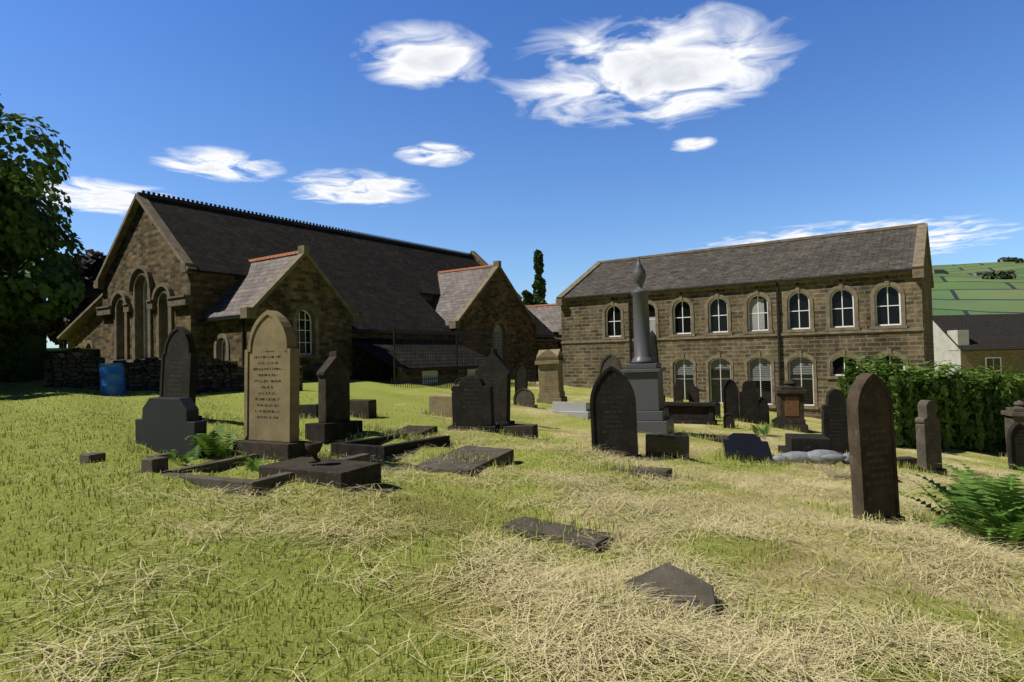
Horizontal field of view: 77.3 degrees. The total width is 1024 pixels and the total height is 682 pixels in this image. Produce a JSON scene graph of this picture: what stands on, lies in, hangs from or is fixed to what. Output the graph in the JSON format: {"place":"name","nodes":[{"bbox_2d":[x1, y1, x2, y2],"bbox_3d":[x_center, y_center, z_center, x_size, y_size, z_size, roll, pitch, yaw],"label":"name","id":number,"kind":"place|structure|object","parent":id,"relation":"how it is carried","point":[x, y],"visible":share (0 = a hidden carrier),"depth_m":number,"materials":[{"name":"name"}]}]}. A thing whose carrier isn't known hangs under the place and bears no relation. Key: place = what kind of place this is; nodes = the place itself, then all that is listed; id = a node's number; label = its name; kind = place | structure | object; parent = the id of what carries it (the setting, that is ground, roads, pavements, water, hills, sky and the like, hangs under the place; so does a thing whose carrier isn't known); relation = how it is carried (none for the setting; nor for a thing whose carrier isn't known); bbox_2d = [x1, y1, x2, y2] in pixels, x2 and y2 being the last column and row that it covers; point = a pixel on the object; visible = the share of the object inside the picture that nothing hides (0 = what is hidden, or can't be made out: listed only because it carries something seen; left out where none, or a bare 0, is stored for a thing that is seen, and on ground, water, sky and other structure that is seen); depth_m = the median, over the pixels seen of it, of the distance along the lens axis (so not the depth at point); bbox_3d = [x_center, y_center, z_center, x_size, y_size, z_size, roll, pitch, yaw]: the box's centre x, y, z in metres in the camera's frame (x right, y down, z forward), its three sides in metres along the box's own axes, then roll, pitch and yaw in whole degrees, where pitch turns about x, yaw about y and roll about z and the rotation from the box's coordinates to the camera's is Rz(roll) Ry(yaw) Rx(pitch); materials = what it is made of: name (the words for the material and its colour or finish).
{"place":"outdoors","nodes":[
{"label":"outdoors","id":0,"kind":"place"},
{"bbox_2d":[0,379,1023,681],"bbox_3d":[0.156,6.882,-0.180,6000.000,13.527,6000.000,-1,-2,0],"label":"ground","id":1,"kind":"structure","parent":0,"point":[402,401],"depth_m":5.33,"materials":[{"name":"green plant"}]},
{"bbox_2d":[0,313,47,381],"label":"dark hedge","id":2,"kind":"object","parent":1,"relation":"on","point":[23,351],"visible":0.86,"depth_m":23.00,"materials":[{"name":"green plant"}]},
{"bbox_2d":[0,94,85,328],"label":"tree","id":3,"kind":"object","parent":1,"relation":"on","point":[31,234],"visible":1,"depth_m":20.80,"materials":[{"name":"green plant"}]},
{"bbox_2d":[7,249,106,347],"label":"copper tree","id":4,"kind":"object","parent":1,"relation":"on","point":[92,263],"visible":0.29,"depth_m":45.52,"materials":[{"name":"purple plant"}]},
{"bbox_2d":[47,348,100,357],"bbox_3d":[-19.870,1.052,22.933,19.321,1.700,11.246,-3,-2,40],"label":"coping","id":5,"kind":"object","parent":1,"relation":"on","point":[97,353],"visible":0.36,"depth_m":27.01,"materials":[{"name":"stone"}]},
{"bbox_2d":[99,362,125,395],"bbox_3d":[-11.183,1.086,17.918,0.610,0.935,0.610,-4,1,0],"label":"blue barrel","id":6,"kind":"object","parent":1,"relation":"on","point":[112,379],"visible":0.96,"depth_m":17.68,"materials":[{"name":"blue plastic"}]},
{"bbox_2d":[135,397,206,457],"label":"headstone","id":7,"kind":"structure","parent":1,"relation":"on","point":[167,424],"depth_m":9.08,"materials":[{"name":"grey stone"}]},
{"bbox_2d":[44,347,302,393],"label":"dry stone wall","id":8,"kind":"structure","parent":1,"relation":"on","point":[78,367],"depth_m":19.46,"materials":[{"name":"grey stone"}]},
{"bbox_2d":[0,385,354,518],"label":"grass","id":9,"kind":"structure","parent":1,"relation":"on","point":[98,468],"depth_m":8.37,"materials":[{"name":"green plant"}]},
{"bbox_2d":[159,326,201,419],"bbox_3d":[-6.383,0.704,12.263,0.950,1.970,0.350,-1,-3,25],"label":"gravestone","id":10,"kind":"object","parent":1,"relation":"on","point":[178,372],"visible":0.7,"depth_m":12.19,"materials":[{"name":"stone"}]},
{"bbox_2d":[166,444,202,463],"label":"fern","id":11,"kind":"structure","parent":1,"relation":"on","point":[194,456],"depth_m":8.26,"materials":[{"name":"green plant"}]},
{"bbox_2d":[186,423,240,455],"bbox_3d":[-4.156,1.401,8.893,0.712,0.433,0.968,-1,-2,-27],"label":"fern","id":12,"kind":"object","parent":1,"relation":"on","point":[215,446],"visible":1,"depth_m":8.83,"materials":[{"name":"green plant"}]},
{"bbox_2d":[79,452,369,494],"bbox_3d":[-3.634,1.605,8.248,2.900,0.460,2.010,-2,-1,25],"label":"kerb","id":13,"kind":"object","parent":1,"relation":"on","point":[157,463],"visible":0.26,"depth_m":7.41,"materials":[{"name":"grey stone"}]},
{"bbox_2d":[234,450,270,470],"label":"fern","id":14,"kind":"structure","parent":1,"relation":"on","point":[251,465],"depth_m":8.00,"materials":[{"name":"green plant"}]},
{"bbox_2d":[233,310,310,460],"bbox_3d":[-3.401,0.702,9.075,1.120,2.280,0.420,-2,-3,29],"label":"headstone","id":15,"kind":"object","parent":1,"relation":"on","point":[271,387],"visible":0.91,"depth_m":8.96,"materials":[{"name":"stone"}]},
{"bbox_2d":[57,190,556,383],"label":"chapel","id":16,"kind":"structure","parent":1,"relation":"on","point":[216,281],"depth_m":31.85,"materials":[{"name":"stone"}]},
{"bbox_2d":[299,404,317,417],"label":"stone block","id":17,"kind":"structure","parent":1,"relation":"on","point":[311,410],"depth_m":13.69,"materials":[{"name":"stone"}]},
{"bbox_2d":[259,457,380,489],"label":"grave slab","id":18,"kind":"structure","parent":1,"relation":"on","point":[342,473],"depth_m":7.34,"materials":[{"name":"grey stone"}]},
{"bbox_2d":[305,441,322,462],"bbox_3d":[-2.324,1.308,7.518,0.208,0.232,0.202,-3,-1,-1],"label":"urn","id":19,"kind":"object","parent":18,"relation":"on","point":[313,448],"visible":1,"depth_m":7.46,"materials":[{"name":"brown stone"}]},
{"bbox_2d":[305,351,362,443],"bbox_3d":[-3.278,1.075,11.808,0.500,1.770,0.950,-4,-4,30],"label":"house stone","id":20,"kind":"object","parent":1,"relation":"on","point":[334,422],"visible":0.84,"depth_m":11.63,"materials":[{"name":"grey stone"}]},
{"bbox_2d":[350,399,376,418],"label":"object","id":21,"kind":"object","parent":1,"relation":"on","point":[367,408],"visible":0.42,"depth_m":14.50,"materials":[{"name":"brown stone"}]},
{"bbox_2d":[331,433,449,460],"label":"kerb","id":22,"kind":"structure","parent":1,"relation":"on","point":[371,447],"depth_m":9.93,"materials":[{"name":"stone"}]},
{"bbox_2d":[393,425,437,438],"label":"slab","id":23,"kind":"structure","parent":1,"relation":"on","point":[422,430],"depth_m":12.58,"materials":[{"name":"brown stone"}]},
{"bbox_2d":[429,395,451,416],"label":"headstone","id":24,"kind":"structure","parent":1,"relation":"on","point":[441,404],"depth_m":16.14,"materials":[{"name":"beige stone"}]},
{"bbox_2d":[352,328,535,387],"bbox_3d":[-3.952,1.340,32.470,5.227,3.700,11.011,-2,-2,35],"label":"ironwork cage","id":25,"kind":"object","parent":1,"relation":"on","point":[456,333],"visible":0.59,"depth_m":31.41,"materials":[{"name":"black metal"}]},
{"bbox_2d":[454,377,462,384],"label":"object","id":26,"kind":"object","parent":1,"relation":"on","point":[457,381],"visible":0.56,"depth_m":19.95,"materials":[{"name":"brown stone"}]},
{"bbox_2d":[414,445,513,476],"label":"slab","id":27,"kind":"structure","parent":1,"relation":"on","point":[457,465],"depth_m":9.11,"materials":[{"name":"grey stone"}]},
{"bbox_2d":[447,375,499,432],"bbox_3d":[-0.815,1.371,13.357,1.050,1.320,0.400,-2,0,18],"label":"gravestone","id":28,"kind":"object","parent":1,"relation":"on","point":[472,401],"visible":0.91,"depth_m":13.26,"materials":[{"name":"stone"}]},
{"bbox_2d":[475,349,514,425],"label":"headstone","id":29,"kind":"structure","parent":1,"relation":"on","point":[494,370],"depth_m":15.03,"materials":[{"name":"stone"}]},
{"bbox_2d":[0,405,1023,681],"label":"straw strands","id":30,"kind":"object","parent":1,"relation":"on","point":[736,645],"visible":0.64,"depth_m":4.31},
{"bbox_2d":[772,450,849,464],"bbox_3d":[5.636,2.174,11.947,1.513,0.300,0.381,0,0,9],"label":"fallen statue","id":31,"kind":"object","parent":30,"relation":"on","point":[820,456],"visible":0.79,"depth_m":11.87,"materials":[{"name":"white stone"}]},
{"bbox_2d":[499,424,537,438],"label":"block","id":32,"kind":"structure","parent":1,"relation":"on","point":[520,430],"depth_m":13.06,"materials":[{"name":"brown stone"}]},
{"bbox_2d":[515,363,527,391],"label":"gravestone","id":33,"kind":"object","parent":1,"relation":"on","point":[521,378],"visible":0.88,"depth_m":23.68,"materials":[{"name":"stone"}]},
{"bbox_2d":[512,388,537,407],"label":"gravestone","id":34,"kind":"object","parent":1,"relation":"on","point":[525,397],"visible":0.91,"depth_m":19.88,"materials":[{"name":"stone"}]},
{"bbox_2d":[521,290,539,305],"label":"conifer tree","id":35,"kind":"object","parent":1,"relation":"on","point":[528,297],"visible":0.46,"depth_m":99.17,"materials":[{"name":"green plant"}]},
{"bbox_2d":[531,249,547,304],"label":"poplar tree","id":36,"kind":"object","parent":1,"relation":"on","point":[538,285],"visible":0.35,"depth_m":117.74,"materials":[{"name":"green plant"}]},
{"bbox_2d":[526,303,561,351],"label":"house","id":37,"kind":"structure","parent":1,"relation":"on","point":[548,316],"depth_m":49.56,"materials":[{"name":"stone"}]},
{"bbox_2d":[535,349,566,403],"bbox_3d":[1.397,1.376,22.865,0.900,2.146,0.900,-3,-1,19],"label":"pedestal monument","id":38,"kind":"object","parent":1,"relation":"on","point":[550,372],"visible":0.93,"depth_m":22.52,"materials":[{"name":"beige stone"}]},
{"bbox_2d":[502,516,613,552],"bbox_3d":[0.442,1.913,6.252,1.000,0.160,0.450,2,-2,30],"label":"slab","id":39,"kind":"object","parent":1,"relation":"on","point":[556,528],"visible":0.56,"depth_m":6.14,"materials":[{"name":"grey stone"}]},
{"bbox_2d":[549,401,589,418],"bbox_3d":[1.739,2.024,18.644,1.150,0.558,0.750,0,1,20],"label":"tomb","id":40,"kind":"object","parent":1,"relation":"on","point":[578,409],"visible":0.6,"depth_m":18.33,"materials":[{"name":"stone"}]},
{"bbox_2d":[127,395,1023,641],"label":"grass tufts","id":41,"kind":"object","parent":1,"relation":"on","point":[627,465],"visible":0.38,"depth_m":8.87,"materials":[{"name":"green plant"}]},
{"bbox_2d":[599,353,621,375],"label":"gravestone","id":42,"kind":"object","parent":1,"relation":"on","point":[609,360],"visible":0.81,"depth_m":16.85,"materials":[{"name":"grey stone"}]},
{"bbox_2d":[590,366,641,462],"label":"gravestone","id":43,"kind":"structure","parent":1,"relation":"on","point":[613,415],"depth_m":11.28,"materials":[{"name":"stone"}]},
{"bbox_2d":[607,465,671,480],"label":"slab","id":44,"kind":"structure","parent":1,"relation":"on","point":[665,472],"depth_m":9.30,"materials":[{"name":"grey stone"}]},
{"bbox_2d":[620,256,673,433],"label":"column","id":45,"kind":"structure","parent":1,"relation":"on","point":[643,373],"depth_m":14.98,"materials":[{"name":"stone"}]},
{"bbox_2d":[650,331,664,407],"bbox_3d":[4.506,1.126,20.346,0.798,2.936,0.798,-2,0,21],"label":"obelisk","id":46,"kind":"object","parent":1,"relation":"on","point":[654,349],"visible":0.16,"depth_m":20.21,"materials":[{"name":"stone"}]},
{"bbox_2d":[645,434,688,459],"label":"block","id":47,"kind":"structure","parent":1,"relation":"on","point":[665,443],"depth_m":11.44,"materials":[{"name":"black stone"}]},
{"bbox_2d":[625,563,717,625],"bbox_3d":[1.132,1.834,4.610,0.620,0.120,0.497,-2,30,11],"label":"gravestone","id":48,"kind":"object","parent":1,"relation":"on","point":[669,579],"visible":0.52,"depth_m":4.59,"materials":[{"name":"grey stone"}]},
{"bbox_2d":[673,381,682,401],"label":"gravestone","id":49,"kind":"object","parent":1,"relation":"on","point":[677,391],"visible":0.9,"depth_m":27.88,"materials":[{"name":"stone"}]},
{"bbox_2d":[664,402,717,424],"bbox_3d":[5.357,2.207,19.255,1.580,0.720,0.780,-1,-4,22],"label":"chest","id":50,"kind":"object","parent":1,"relation":"on","point":[693,412],"visible":0.67,"depth_m":18.96,"materials":[{"name":"stone"}]},
{"bbox_2d":[687,383,699,401],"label":"gravestone","id":51,"kind":"object","parent":1,"relation":"on","point":[693,392],"visible":0.87,"depth_m":27.91,"materials":[{"name":"stone"}]},
{"bbox_2d":[691,435,728,442],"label":"slab","id":52,"kind":"structure","parent":1,"relation":"on","point":[722,437],"depth_m":14.82,"materials":[{"name":"grey stone"}]},
{"bbox_2d":[711,400,720,418],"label":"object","id":53,"kind":"object","parent":1,"relation":"on","point":[717,412],"visible":0.47,"depth_m":22.17,"materials":[{"name":"stone"}]},
{"bbox_2d":[723,413,734,428],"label":"gravestone","id":54,"kind":"object","parent":1,"relation":"on","point":[728,420],"visible":0.97,"depth_m":18.09,"materials":[{"name":"stone"}]},
{"bbox_2d":[722,379,739,420],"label":"gravestone","id":55,"kind":"object","parent":1,"relation":"on","point":[730,397],"visible":0.87,"depth_m":21.79,"materials":[{"name":"stone"}]},
{"bbox_2d":[556,223,934,418],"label":"stone building","id":56,"kind":"structure","parent":1,"relation":"on","point":[809,314],"depth_m":32.70,"materials":[{"name":"stone"}]},
{"bbox_2d":[722,433,772,463],"bbox_3d":[4.568,2.084,12.493,0.850,0.140,0.800,1,27,10],"label":"gravestone","id":57,"kind":"object","parent":1,"relation":"on","point":[754,446],"visible":0.87,"depth_m":12.38,"materials":[{"name":"black stone"}]},
{"bbox_2d":[739,380,759,424],"bbox_3d":[7.784,2.022,21.029,0.617,1.450,0.120,-2,0,12],"label":"gravestone","id":58,"kind":"object","parent":1,"relation":"on","point":[748,403],"visible":0.92,"depth_m":20.97,"materials":[{"name":"stone"}]},
{"bbox_2d":[745,423,771,434],"bbox_3d":[6.710,2.344,17.080,1.001,0.333,0.812,-1,-2,0],"label":"fern","id":59,"kind":"object","parent":1,"relation":"on","point":[764,430],"visible":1,"depth_m":17.07,"materials":[{"name":"green plant"}]},
{"bbox_2d":[759,397,769,424],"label":"gravestone","id":60,"kind":"object","parent":1,"relation":"on","point":[763,411],"visible":0.59,"depth_m":21.27,"materials":[{"name":"stone"}]},
{"bbox_2d":[771,415,786,429],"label":"gravestone","id":61,"kind":"object","parent":1,"relation":"on","point":[779,421],"visible":0.78,"depth_m":19.43,"materials":[{"name":"stone"}]},
{"bbox_2d":[773,380,807,432],"bbox_3d":[9.056,2.158,20.840,0.900,1.800,0.900,-1,-1,14],"label":"pedestal monument","id":62,"kind":"object","parent":1,"relation":"on","point":[790,401],"visible":0.88,"depth_m":20.48,"materials":[{"name":"brown stone"}]},
{"bbox_2d":[778,433,839,463],"bbox_3d":[6.156,2.307,13.337,1.000,0.650,1.000,-1,0,14],"label":"plinth","id":63,"kind":"object","parent":1,"relation":"on","point":[802,442],"visible":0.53,"depth_m":13.04,"materials":[{"name":"stone"}]},
{"bbox_2d":[815,464,850,480],"bbox_3d":[6.080,2.419,11.604,1.000,0.300,1.900,-1,-2,11],"label":"dry grass patch","id":64,"kind":"object","parent":1,"relation":"on","point":[829,473],"visible":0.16,"depth_m":10.90,"materials":[{"name":"beige plant"}]},
{"bbox_2d":[821,389,848,454],"bbox_3d":[7.619,2.003,15.051,0.750,1.750,0.350,-1,-2,7],"label":"gravestone","id":65,"kind":"object","parent":1,"relation":"on","point":[834,424],"visible":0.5,"depth_m":14.98,"materials":[{"name":"stone"}]},
{"bbox_2d":[847,373,904,524],"bbox_3d":[4.305,1.363,7.654,0.580,1.970,0.280,-3,-1,-14],"label":"gravestone","id":66,"kind":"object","parent":1,"relation":"on","point":[872,450],"visible":0.89,"depth_m":7.58,"materials":[{"name":"brown stone"}]},
{"bbox_2d":[897,456,917,470],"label":"stone block","id":67,"kind":"structure","parent":1,"relation":"on","point":[908,459],"depth_m":12.71,"materials":[{"name":"grey stone"}]},
{"bbox_2d":[835,353,1023,454],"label":"privet hedge","id":68,"kind":"object","parent":1,"relation":"on","point":[970,406],"visible":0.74,"depth_m":20.23,"materials":[{"name":"green plant"}]},
{"bbox_2d":[915,400,946,475],"bbox_3d":[8.418,2.017,12.934,0.550,1.650,0.300,-3,0,-20],"label":"gravestone","id":69,"kind":"object","parent":1,"relation":"on","point":[928,437],"visible":0.86,"depth_m":12.85,"materials":[{"name":"grey stone"}]},
{"bbox_2d":[897,469,1023,545],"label":"fern","id":70,"kind":"object","parent":1,"relation":"on","point":[972,507],"visible":0.95,"depth_m":7.26,"materials":[{"name":"green plant"}]},
{"bbox_2d":[906,460,1018,503],"bbox_3d":[6.239,1.992,8.604,1.164,0.711,1.523,0,-2,-32],"label":"fern","id":71,"kind":"object","parent":1,"relation":"on","point":[958,488],"visible":0.16,"depth_m":8.69,"materials":[{"name":"green plant"}]},
{"bbox_2d":[933,313,1023,380],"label":"house","id":72,"kind":"structure","parent":1,"relation":"on","point":[975,341],"depth_m":60.66,"materials":[{"name":"stone"}]},
{"bbox_2d":[974,461,1023,525],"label":"fern","id":73,"kind":"object","parent":1,"relation":"on","point":[1006,513],"visible":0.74,"depth_m":7.12,"materials":[{"name":"green plant"}]},
{"bbox_2d":[1001,400,1023,456],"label":"pedestal edge","id":74,"kind":"object","parent":1,"relation":"on","point":[1014,414],"visible":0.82,"depth_m":20.07,"materials":[{"name":"stone"}]},
{"bbox_2d":[1006,422,1023,470],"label":"gravestone","id":75,"kind":"object","parent":1,"relation":"on","point":[1015,442],"visible":0.91,"depth_m":14.77,"materials":[{"name":"stone"}]},
{"bbox_2d":[0,0,1023,347],"label":"sky","id":76,"kind":"structure","parent":0,"point":[579,133],"materials":[{"name":"blue"}]},
{"bbox_2d":[931,262,1023,315],"bbox_3d":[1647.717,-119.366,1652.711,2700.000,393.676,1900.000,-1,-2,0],"label":"distant hill","id":77,"kind":"structure","parent":0,"point":[960,289],"depth_m":1165.62,"materials":[{"name":"green plant"}]},
{"bbox_2d":[932,257,1023,278],"bbox_3d":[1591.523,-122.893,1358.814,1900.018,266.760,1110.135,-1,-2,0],"label":"trees","id":78,"kind":"object","parent":77,"relation":"on","point":[999,274],"visible":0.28,"depth_m":1281.98,"materials":[{"name":"green plant"}]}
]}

